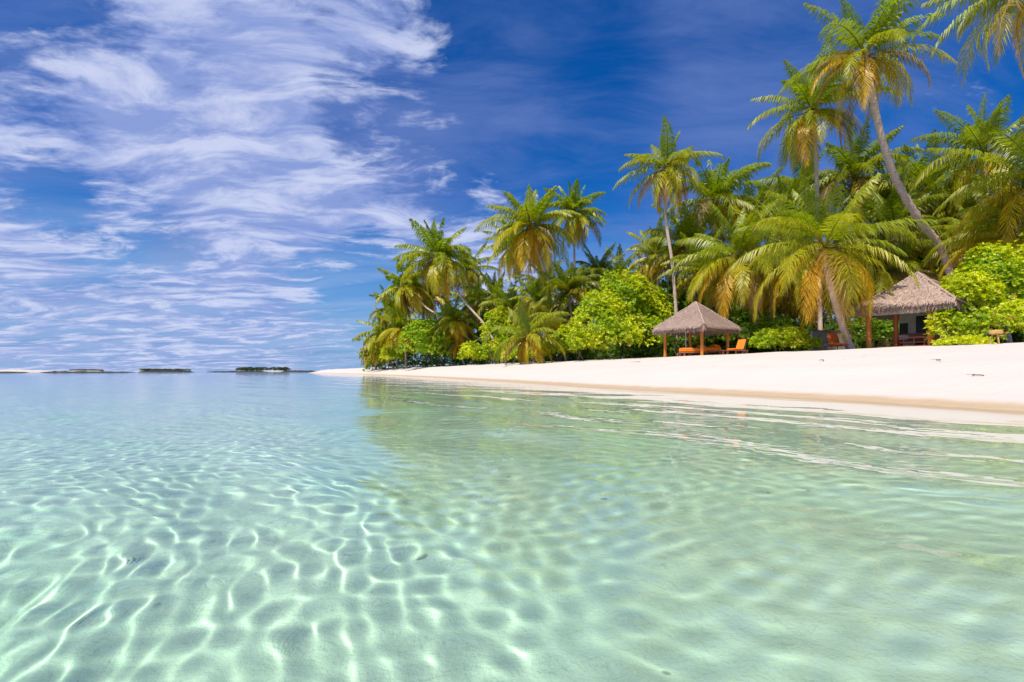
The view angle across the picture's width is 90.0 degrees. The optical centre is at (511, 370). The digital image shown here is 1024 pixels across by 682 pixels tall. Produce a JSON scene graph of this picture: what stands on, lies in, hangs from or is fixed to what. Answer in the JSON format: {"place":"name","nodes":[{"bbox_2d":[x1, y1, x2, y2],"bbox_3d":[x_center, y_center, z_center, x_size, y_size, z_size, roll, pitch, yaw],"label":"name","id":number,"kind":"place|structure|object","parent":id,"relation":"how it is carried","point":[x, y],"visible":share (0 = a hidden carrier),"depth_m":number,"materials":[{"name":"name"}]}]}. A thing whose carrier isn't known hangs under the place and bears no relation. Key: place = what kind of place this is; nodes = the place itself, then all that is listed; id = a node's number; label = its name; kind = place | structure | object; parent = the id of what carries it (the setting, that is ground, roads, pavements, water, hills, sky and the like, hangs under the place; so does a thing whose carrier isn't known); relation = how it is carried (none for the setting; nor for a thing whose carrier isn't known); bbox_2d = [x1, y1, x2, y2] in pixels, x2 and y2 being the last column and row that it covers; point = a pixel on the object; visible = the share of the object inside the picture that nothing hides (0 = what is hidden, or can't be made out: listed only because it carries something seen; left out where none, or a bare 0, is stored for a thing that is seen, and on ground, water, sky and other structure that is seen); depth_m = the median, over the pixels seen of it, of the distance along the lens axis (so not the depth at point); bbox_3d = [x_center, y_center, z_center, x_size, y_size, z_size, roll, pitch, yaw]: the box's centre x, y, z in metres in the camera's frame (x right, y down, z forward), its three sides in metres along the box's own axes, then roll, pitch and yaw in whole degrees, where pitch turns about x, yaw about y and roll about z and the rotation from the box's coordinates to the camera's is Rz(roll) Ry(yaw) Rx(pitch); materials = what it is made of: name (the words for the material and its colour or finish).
{"place":"outdoors","nodes":[
{"label":"outdoors","id":0,"kind":"place"},
{"bbox_2d":[0,371,1023,681],"bbox_3d":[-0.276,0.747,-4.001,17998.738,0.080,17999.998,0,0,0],"label":"water","id":1,"kind":"structure","parent":0,"point":[242,527],"depth_m":2.38,"materials":[{"name":"teal liquid"}]},
{"bbox_2d":[0,371,28,372],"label":"rock breakwater","id":2,"kind":"object","parent":1,"relation":"in","point":[12,372],"visible":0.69,"depth_m":213.73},
{"bbox_2d":[0,369,48,370],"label":"sand bank","id":3,"kind":"structure","parent":1,"relation":"in","point":[23,370],"depth_m":631.41,"materials":[{"name":"white sand"}]},
{"bbox_2d":[68,369,103,370],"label":"wooded island","id":4,"kind":"structure","parent":1,"relation":"in","point":[85,370],"depth_m":896.98,"materials":[{"name":"green plant"}]},
{"bbox_2d":[40,371,135,372],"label":"rock breakwater","id":5,"kind":"object","parent":1,"relation":"in","point":[85,372],"visible":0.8,"depth_m":221.29,"materials":[{"name":"grey stone"}]},
{"bbox_2d":[140,368,190,370],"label":"wooded island","id":6,"kind":"structure","parent":1,"relation":"in","point":[149,369],"depth_m":1145.19,"materials":[{"name":"green plant"}]},
{"bbox_2d":[139,370,191,371],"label":"rock breakwater","id":7,"kind":"object","parent":1,"relation":"in","point":[165,371],"visible":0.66,"depth_m":296.78,"materials":[{"name":"grey stone"}]},
{"bbox_2d":[211,370,265,371],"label":"rock breakwater","id":8,"kind":"object","parent":1,"relation":"in","point":[239,371],"visible":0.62,"depth_m":326.94,"materials":[{"name":"grey stone"}]},
{"bbox_2d":[235,367,289,370],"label":"wooded island","id":9,"kind":"structure","parent":1,"relation":"in","point":[261,368],"depth_m":895.35,"materials":[{"name":"green plant"}]},
{"bbox_2d":[282,370,315,371],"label":"rock breakwater","id":10,"kind":"object","parent":1,"relation":"in","point":[298,371],"visible":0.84,"depth_m":415.99,"materials":[{"name":"grey stone"}]},
{"bbox_2d":[0,0,1023,370],"label":"sky","id":11,"kind":"structure","parent":0,"point":[195,185],"materials":[{"name":"blue"}]},
{"bbox_2d":[310,342,1023,411],"bbox_3d":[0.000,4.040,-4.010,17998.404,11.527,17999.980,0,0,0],"label":"ground","id":12,"kind":"structure","parent":0,"point":[914,375],"depth_m":18.08,"materials":[{"name":"white sand"}]},
{"bbox_2d":[352,336,384,369],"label":"coconut palm","id":13,"kind":"object","parent":12,"relation":"on","point":[366,360],"visible":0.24,"depth_m":118.50,"materials":[{"name":"green plant"}]},
{"bbox_2d":[359,342,401,369],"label":"sea lettuce shrub","id":14,"kind":"object","parent":12,"relation":"on","point":[365,353],"visible":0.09,"depth_m":117.81,"materials":[{"name":"green plant"}]},
{"bbox_2d":[368,284,416,367],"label":"coconut palm","id":15,"kind":"object","parent":12,"relation":"on","point":[381,310],"visible":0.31,"depth_m":106.96,"materials":[{"name":"green plant"}]},
{"bbox_2d":[375,302,422,367],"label":"coconut palm","id":16,"kind":"object","parent":12,"relation":"on","point":[394,332],"visible":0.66,"depth_m":98.82,"materials":[{"name":"green plant"}]},
{"bbox_2d":[352,308,457,365],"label":"coconut palm","id":17,"kind":"object","parent":12,"relation":"on","point":[376,333],"visible":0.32,"depth_m":110.96,"materials":[{"name":"green plant"}]},
{"bbox_2d":[378,340,459,366],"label":"sea lettuce shrub","id":18,"kind":"object","parent":12,"relation":"on","point":[392,351],"visible":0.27,"depth_m":104.57,"materials":[{"name":"green plant"}]},
{"bbox_2d":[394,317,465,366],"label":"sea lettuce shrub","id":19,"kind":"object","parent":12,"relation":"on","point":[418,330],"visible":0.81,"depth_m":87.75,"materials":[{"name":"green plant"}]},
{"bbox_2d":[373,250,495,363],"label":"coconut palm","id":20,"kind":"object","parent":12,"relation":"on","point":[413,292],"visible":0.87,"depth_m":90.70,"materials":[{"name":"green plant"}]},
{"bbox_2d":[410,267,459,365],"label":"coconut palm","id":21,"kind":"object","parent":12,"relation":"on","point":[440,301],"visible":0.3,"depth_m":96.03,"materials":[{"name":"green plant"}]},
{"bbox_2d":[399,305,482,365],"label":"broadleaf tree","id":22,"kind":"object","parent":12,"relation":"on","point":[439,319],"visible":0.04,"depth_m":103.05,"materials":[{"name":"green plant"}]},
{"bbox_2d":[392,217,503,362],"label":"coconut palm","id":23,"kind":"object","parent":12,"relation":"on","point":[439,267],"visible":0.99,"depth_m":80.78,"materials":[{"name":"green plant"}]},
{"bbox_2d":[428,338,483,365],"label":"sea lettuce shrub","id":24,"kind":"object","parent":12,"relation":"on","point":[441,349],"visible":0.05,"depth_m":92.62,"materials":[{"name":"green plant"}]},
{"bbox_2d":[439,320,486,364],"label":"coconut palm","id":25,"kind":"object","parent":12,"relation":"on","point":[451,347],"visible":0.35,"depth_m":86.97,"materials":[{"name":"green plant"}]},
{"bbox_2d":[430,293,499,363],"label":"coconut palm","id":26,"kind":"object","parent":12,"relation":"on","point":[450,321],"visible":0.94,"depth_m":84.84,"materials":[{"name":"green plant"}]},
{"bbox_2d":[449,241,496,362],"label":"coconut palm","id":27,"kind":"object","parent":12,"relation":"on","point":[474,278],"visible":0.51,"depth_m":97.07,"materials":[{"name":"green plant"}]},
{"bbox_2d":[449,273,497,341],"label":"coconut palm","id":28,"kind":"object","parent":12,"relation":"on","point":[469,311],"visible":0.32,"depth_m":91.08,"materials":[{"name":"green plant"}]},
{"bbox_2d":[457,341,498,364],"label":"sea lettuce shrub","id":29,"kind":"object","parent":12,"relation":"on","point":[476,352],"visible":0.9,"depth_m":79.15,"materials":[{"name":"green plant"}]},
{"bbox_2d":[461,271,521,362],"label":"coconut palm","id":30,"kind":"object","parent":12,"relation":"on","point":[487,280],"visible":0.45,"depth_m":83.33,"materials":[{"name":"green plant"}]},
{"bbox_2d":[475,304,522,363],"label":"sea lettuce shrub","id":31,"kind":"object","parent":12,"relation":"on","point":[488,324],"visible":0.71,"depth_m":75.04,"materials":[{"name":"green plant"}]},
{"bbox_2d":[478,282,527,361],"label":"coconut palm","id":32,"kind":"object","parent":12,"relation":"on","point":[506,301],"visible":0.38,"depth_m":77.12,"materials":[{"name":"green plant"}]},
{"bbox_2d":[478,221,546,361],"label":"coconut palm","id":33,"kind":"object","parent":12,"relation":"on","point":[504,260],"visible":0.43,"depth_m":75.50,"materials":[{"name":"green plant"}]},
{"bbox_2d":[475,305,551,340],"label":"broadleaf tree","id":34,"kind":"object","parent":12,"relation":"on","point":[482,317],"visible":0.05,"depth_m":86.96,"materials":[{"name":"green plant"}]},
{"bbox_2d":[502,343,534,362],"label":"sea lettuce shrub","id":35,"kind":"object","parent":12,"relation":"on","point":[512,356],"visible":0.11,"depth_m":67.28,"materials":[{"name":"green plant"}]},
{"bbox_2d":[491,298,569,365],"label":"coconut palm","id":36,"kind":"object","parent":12,"relation":"on","point":[532,342],"visible":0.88,"depth_m":55.35,"materials":[{"name":"green plant"}]},
{"bbox_2d":[507,276,558,338],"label":"coconut palm","id":37,"kind":"object","parent":12,"relation":"on","point":[533,294],"visible":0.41,"depth_m":71.20,"materials":[{"name":"green plant"}]},
{"bbox_2d":[474,184,600,358],"bbox_3d":[2.512,-11.864,63.473,13.132,21.890,12.142,0,0,-39],"label":"coconut palm","id":38,"kind":"object","parent":12,"relation":"on","point":[528,238],"visible":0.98,"depth_m":61.56,"materials":[{"name":"green plant"}]},
{"bbox_2d":[509,340,571,361],"bbox_3d":[3.815,-2.640,63.965,8.922,3.556,4.614,0,0,0],"label":"sea lettuce shrub","id":39,"kind":"object","parent":12,"relation":"on","point":[516,350],"visible":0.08,"depth_m":63.26,"materials":[{"name":"green plant"}]},
{"bbox_2d":[514,258,572,360],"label":"coconut palm","id":40,"kind":"object","parent":12,"relation":"on","point":[558,262],"visible":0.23,"depth_m":72.87,"materials":[{"name":"green plant"}]},
{"bbox_2d":[526,291,589,360],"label":"coconut palm","id":41,"kind":"object","parent":12,"relation":"on","point":[551,326],"visible":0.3,"depth_m":60.32,"materials":[{"name":"green plant"}]},
{"bbox_2d":[530,262,601,357],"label":"coconut palm","id":42,"kind":"object","parent":12,"relation":"on","point":[568,282],"visible":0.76,"depth_m":58.95,"materials":[{"name":"green plant"}]},
{"bbox_2d":[542,316,589,361],"bbox_3d":[6.190,-3.462,57.433,5.800,5.321,3.560,0,0,0],"label":"sea lettuce shrub","id":43,"kind":"object","parent":12,"relation":"on","point":[563,331],"visible":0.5,"depth_m":57.00,"materials":[{"name":"green plant"}]},
{"bbox_2d":[543,178,605,358],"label":"coconut palm","id":44,"kind":"object","parent":12,"relation":"on","point":[575,226],"visible":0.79,"depth_m":69.02,"materials":[{"name":"green plant"}]},
{"bbox_2d":[564,242,624,356],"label":"coconut palm","id":45,"kind":"object","parent":12,"relation":"on","point":[595,268],"visible":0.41,"depth_m":71.28,"materials":[{"name":"green plant"}]},
{"bbox_2d":[566,273,638,358],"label":"broadleaf tree","id":46,"kind":"object","parent":12,"relation":"on","point":[576,303],"visible":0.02,"depth_m":64.85,"materials":[{"name":"green plant"}]},
{"bbox_2d":[566,268,674,360],"bbox_3d":[10.780,-5.609,49.990,11.196,9.342,7.379,0,0,0],"label":"sea lettuce shrub","id":47,"kind":"object","parent":12,"relation":"on","point":[627,326],"visible":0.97,"depth_m":49.45,"materials":[{"name":"green plant"}]},
{"bbox_2d":[598,243,642,358],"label":"coconut palm","id":48,"kind":"object","parent":12,"relation":"on","point":[619,265],"visible":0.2,"depth_m":75.05,"materials":[{"name":"green plant"}]},
{"bbox_2d":[629,254,658,282],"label":"coconut palm","id":49,"kind":"object","parent":12,"relation":"on","point":[639,256],"visible":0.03,"depth_m":83.58,"materials":[{"name":"green plant"}]},
{"bbox_2d":[625,217,684,288],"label":"coconut palm","id":50,"kind":"object","parent":12,"relation":"on","point":[653,249],"visible":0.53,"depth_m":57.36,"materials":[{"name":"green plant"}]},
{"bbox_2d":[627,273,703,327],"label":"broadleaf tree","id":51,"kind":"object","parent":12,"relation":"on","point":[664,284],"visible":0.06,"depth_m":56.96,"materials":[{"name":"green plant"}]},
{"bbox_2d":[612,115,722,355],"bbox_3d":[14.778,-12.347,49.359,8.784,22.631,8.867,0,0,-28],"label":"coconut palm","id":52,"kind":"object","parent":12,"relation":"on","point":[670,173],"visible":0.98,"depth_m":49.52,"materials":[{"name":"green plant"}]},
{"bbox_2d":[643,201,733,301],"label":"coconut palm","id":53,"kind":"object","parent":12,"relation":"on","point":[687,228],"visible":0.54,"depth_m":52.81,"materials":[{"name":"green plant"}]},
{"bbox_2d":[657,308,725,355],"bbox_3d":[16.696,-3.463,47.006,7.120,4.600,3.686,0,0,0],"label":"sea lettuce shrub","id":54,"kind":"object","parent":12,"relation":"on","point":[670,339],"visible":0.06,"depth_m":46.64,"materials":[{"name":"green plant"}]},
{"bbox_2d":[361,316,1023,370],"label":"undergrowth","id":55,"kind":"object","parent":12,"relation":"on","point":[634,350],"visible":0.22,"depth_m":52.85,"materials":[{"name":"green plant"}]},
{"bbox_2d":[678,345,707,355],"bbox_3d":[13.745,-1.539,38.900,1.900,0.832,0.950,0,0,-7],"label":"day bed","id":56,"kind":"object","parent":12,"relation":"on","point":[689,350],"visible":0.69,"depth_m":38.46,"materials":[{"name":"orange fabric"}]},
{"bbox_2d":[648,291,739,355],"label":"broadleaf tree","id":57,"kind":"object","parent":12,"relation":"on","point":[680,303],"visible":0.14,"depth_m":52.38,"materials":[{"name":"green plant"}]},
{"bbox_2d":[651,301,741,356],"bbox_3d":[14.421,-3.121,40.185,5.426,4.698,5.440,0,0,-36],"label":"thatched gazebo","id":58,"kind":"object","parent":12,"relation":"on","point":[694,319],"visible":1,"depth_m":39.29,"materials":[{"name":"brown plant"}]},
{"bbox_2d":[657,226,753,354],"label":"coconut palm","id":59,"kind":"object","parent":12,"relation":"on","point":[690,269],"visible":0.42,"depth_m":48.78,"materials":[{"name":"green plant"}]},
{"bbox_2d":[696,344,721,354],"bbox_3d":[15.065,-1.607,39.300,1.700,0.832,0.950,0,0,-4],"label":"day bed","id":60,"kind":"object","parent":12,"relation":"on","point":[715,348],"visible":0.57,"depth_m":38.88,"materials":[{"name":"orange fabric"}]},
{"bbox_2d":[658,156,771,278],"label":"coconut palm","id":61,"kind":"object","parent":12,"relation":"on","point":[716,189],"visible":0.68,"depth_m":52.77,"materials":[{"name":"green plant"}]},
{"bbox_2d":[726,339,748,353],"bbox_3d":[16.500,-1.762,37.500,1.750,1.124,0.710,0,0,-35],"label":"sun lounger","id":62,"kind":"object","parent":12,"relation":"on","point":[740,345],"visible":0.92,"depth_m":37.56,"materials":[{"name":"orange fabric"}]},
{"bbox_2d":[668,194,809,353],"bbox_3d":[19.024,-8.059,43.434,10.493,14.031,10.527,0,0,42],"label":"coconut palm","id":63,"kind":"object","parent":12,"relation":"on","point":[744,242],"visible":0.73,"depth_m":42.04,"materials":[{"name":"green plant"}]},
{"bbox_2d":[710,167,783,245],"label":"coconut palm","id":64,"kind":"object","parent":12,"relation":"on","point":[759,195],"visible":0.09,"depth_m":59.28,"materials":[{"name":"green plant"}]},
{"bbox_2d":[712,308,797,353],"bbox_3d":[20.664,-3.279,42.996,6.908,4.228,3.816,0,0,0],"label":"sea lettuce shrub","id":65,"kind":"object","parent":12,"relation":"on","point":[742,318],"visible":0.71,"depth_m":42.00,"materials":[{"name":"green plant"}]},
{"bbox_2d":[726,276,806,318],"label":"broadleaf tree","id":66,"kind":"object","parent":12,"relation":"on","point":[746,290],"visible":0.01,"depth_m":54.69,"materials":[{"name":"green plant"}]},
{"bbox_2d":[740,178,799,204],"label":"coconut palm","id":67,"kind":"object","parent":12,"relation":"on","point":[767,197],"visible":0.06,"depth_m":71.14,"materials":[{"name":"green plant"}]},
{"bbox_2d":[718,225,844,324],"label":"coconut palm","id":68,"kind":"object","parent":12,"relation":"on","point":[766,295],"visible":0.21,"depth_m":45.19,"materials":[{"name":"green plant"}]},
{"bbox_2d":[748,326,823,351],"bbox_3d":[17.834,-1.967,33.460,4.893,1.964,2.484,0,0,0],"label":"sea lettuce shrub","id":69,"kind":"object","parent":12,"relation":"on","point":[784,337],"visible":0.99,"depth_m":33.02,"materials":[{"name":"green plant"}]},
{"bbox_2d":[730,156,851,294],"bbox_3d":[28.460,-10.846,52.236,11.226,19.386,10.800,0,0,37],"label":"coconut palm","id":70,"kind":"object","parent":12,"relation":"on","point":[789,194],"visible":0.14,"depth_m":50.82,"materials":[{"name":"green plant"}]},
{"bbox_2d":[753,149,848,230],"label":"coconut palm","id":71,"kind":"object","parent":12,"relation":"on","point":[787,181],"visible":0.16,"depth_m":54.14,"materials":[{"name":"green plant"}]},
{"bbox_2d":[754,278,862,350],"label":"broadleaf tree","id":72,"kind":"object","parent":12,"relation":"on","point":[793,317],"visible":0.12,"depth_m":48.15,"materials":[{"name":"green plant"}]},
{"bbox_2d":[745,34,903,329],"bbox_3d":[25.036,-13.314,41.763,9.233,24.344,9.572,0,0,-24],"label":"coconut palm","id":73,"kind":"object","parent":12,"relation":"on","point":[802,137],"visible":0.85,"depth_m":41.56,"materials":[{"name":"green plant"}]},
{"bbox_2d":[809,330,851,349],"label":"garden wall","id":74,"kind":"structure","parent":12,"relation":"on","point":[821,334],"depth_m":35.99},
{"bbox_2d":[724,164,937,348],"bbox_3d":[18.587,-6.484,31.431,11.146,11.236,10.534,0,0,-40],"label":"coconut palm","id":75,"kind":"object","parent":12,"relation":"on","point":[814,225],"visible":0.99,"depth_m":30.93,"materials":[{"name":"green plant"}]},
{"bbox_2d":[787,231,878,317],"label":"broadleaf tree","id":76,"kind":"object","parent":12,"relation":"on","point":[835,276],"visible":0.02,"depth_m":51.34,"materials":[{"name":"green plant"}]},
{"bbox_2d":[825,333,847,349],"bbox_3d":[20.647,-1.867,32.600,0.710,1.124,1.750,0,0,12],"label":"sun lounger","id":77,"kind":"object","parent":12,"relation":"on","point":[833,339],"visible":0.93,"depth_m":32.97,"materials":[{"name":"orange fabric"}]},
{"bbox_2d":[776,0,956,283],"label":"coconut palm","id":78,"kind":"object","parent":12,"relation":"on","point":[870,66],"visible":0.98,"depth_m":35.70,"materials":[{"name":"green plant"}]},
{"bbox_2d":[795,120,937,339],"bbox_3d":[33.737,-12.726,50.075,11.060,22.969,12.512,0,0,0],"label":"coconut palm","id":79,"kind":"object","parent":12,"relation":"on","point":[864,161],"visible":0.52,"depth_m":48.94,"materials":[{"name":"green plant"}]},
{"bbox_2d":[849,316,898,347],"bbox_3d":[26.229,-2.704,37.006,3.560,3.001,3.291,0,0,37],"label":"sea lettuce shrub","id":80,"kind":"object","parent":12,"relation":"on","point":[882,329],"visible":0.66,"depth_m":36.49,"materials":[{"name":"green plant"}]},
{"bbox_2d":[834,155,927,249],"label":"coconut palm","id":81,"kind":"object","parent":12,"relation":"on","point":[857,175],"visible":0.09,"depth_m":49.02,"materials":[{"name":"green plant"}]},
{"bbox_2d":[822,217,946,342],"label":"coconut palm","id":82,"kind":"object","parent":12,"relation":"on","point":[898,276],"visible":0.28,"depth_m":40.73,"materials":[{"name":"green plant"}]},
{"bbox_2d":[842,271,944,321],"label":"broadleaf tree","id":83,"kind":"object","parent":12,"relation":"on","point":[866,299],"visible":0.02,"depth_m":44.23,"materials":[{"name":"green plant"}]},
{"bbox_2d":[830,168,972,275],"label":"coconut palm","id":84,"kind":"object","parent":12,"relation":"on","point":[895,208],"visible":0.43,"depth_m":43.21,"materials":[{"name":"green plant"}]},
{"bbox_2d":[875,235,951,281],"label":"broadleaf tree","id":85,"kind":"object","parent":12,"relation":"on","point":[919,259],"visible":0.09,"depth_m":46.20,"materials":[{"name":"green plant"}]},
{"bbox_2d":[854,271,979,347],"bbox_3d":[24.753,-3.586,31.248,6.120,4.965,5.818,0,0,-35],"label":"thatched bungalow","id":86,"kind":"object","parent":12,"relation":"on","point":[906,304],"visible":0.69,"depth_m":30.51,"materials":[{"name":"brown plant"}]},
{"bbox_2d":[900,323,907,334],"bbox_3d":[25.099,-2.626,32.802,0.022,0.850,0.440,0,0,-35],"label":"window","id":87,"kind":"structure","parent":86,"relation":"in","point":[903,326],"depth_m":32.81,"materials":[{"name":"black glass"}]},
{"bbox_2d":[899,333,927,345],"bbox_3d":[24.541,-1.908,31.197,0.500,0.810,1.500,0,0,-35],"label":"veranda bench","id":88,"kind":"object","parent":86,"relation":"on","point":[914,335],"visible":0.42,"depth_m":31.29,"materials":[{"name":"brown wood"}]},
{"bbox_2d":[916,315,927,344],"bbox_3d":[25.711,-2.486,31.934,0.032,1.930,0.840,0,0,-35],"label":"door","id":89,"kind":"structure","parent":86,"relation":"in","point":[920,324],"depth_m":32.03,"materials":[{"name":"black glass"}]},
{"bbox_2d":[835,120,999,275],"bbox_3d":[36.927,-11.166,45.975,11.983,19.994,11.200,0,0,0],"label":"coconut palm","id":90,"kind":"object","parent":12,"relation":"on","point":[939,181],"visible":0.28,"depth_m":45.25,"materials":[{"name":"green plant"}]},
{"bbox_2d":[900,178,1008,269],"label":"coconut palm","id":91,"kind":"object","parent":12,"relation":"on","point":[948,212],"visible":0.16,"depth_m":43.13,"materials":[{"name":"green plant"}]},
{"bbox_2d":[930,333,996,345],"bbox_3d":[23.550,-1.502,26.606,2.953,0.814,2.406,0,0,0],"label":"sea lettuce shrub","id":92,"kind":"object","parent":12,"relation":"on","point":[969,339],"visible":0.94,"depth_m":26.27,"materials":[{"name":"green plant"}]},
{"bbox_2d":[908,91,1023,335],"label":"coconut palm","id":93,"kind":"object","parent":12,"relation":"on","point":[973,141],"visible":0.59,"depth_m":41.05,"materials":[{"name":"green plant"}]},
{"bbox_2d":[920,156,1012,226],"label":"coconut palm","id":94,"kind":"object","parent":12,"relation":"on","point":[960,166],"visible":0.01,"depth_m":46.77,"materials":[{"name":"green plant"}]},
{"bbox_2d":[911,0,1023,87],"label":"coconut palm","id":95,"kind":"object","parent":12,"relation":"on","point":[1003,23],"visible":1,"depth_m":28.48,"materials":[{"name":"green plant"}]},
{"bbox_2d":[919,205,1020,337],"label":"coconut palm","id":96,"kind":"object","parent":12,"relation":"on","point":[951,255],"visible":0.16,"depth_m":39.49,"materials":[{"name":"green plant"}]},
{"bbox_2d":[921,232,1023,342],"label":"sea lettuce shrub","id":97,"kind":"object","parent":12,"relation":"on","point":[988,274],"visible":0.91,"depth_m":28.20,"materials":[{"name":"green plant"}]},
{"bbox_2d":[924,170,1023,342],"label":"coconut palm","id":98,"kind":"object","parent":12,"relation":"on","point":[982,232],"visible":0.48,"depth_m":35.01,"materials":[{"name":"green plant"}]},
{"bbox_2d":[925,106,1023,251],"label":"coconut palm","id":99,"kind":"object","parent":12,"relation":"on","point":[1018,151],"visible":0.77,"depth_m":33.51,"materials":[{"name":"green plant"}]},
{"bbox_2d":[988,330,1003,343],"bbox_3d":[23.247,-1.590,24.600,0.540,0.703,0.540,0,0,0],"label":"wooden stool","id":100,"kind":"object","parent":12,"relation":"on","point":[996,332],"visible":0.86,"depth_m":24.45,"materials":[{"name":"brown wood"}]}
]}

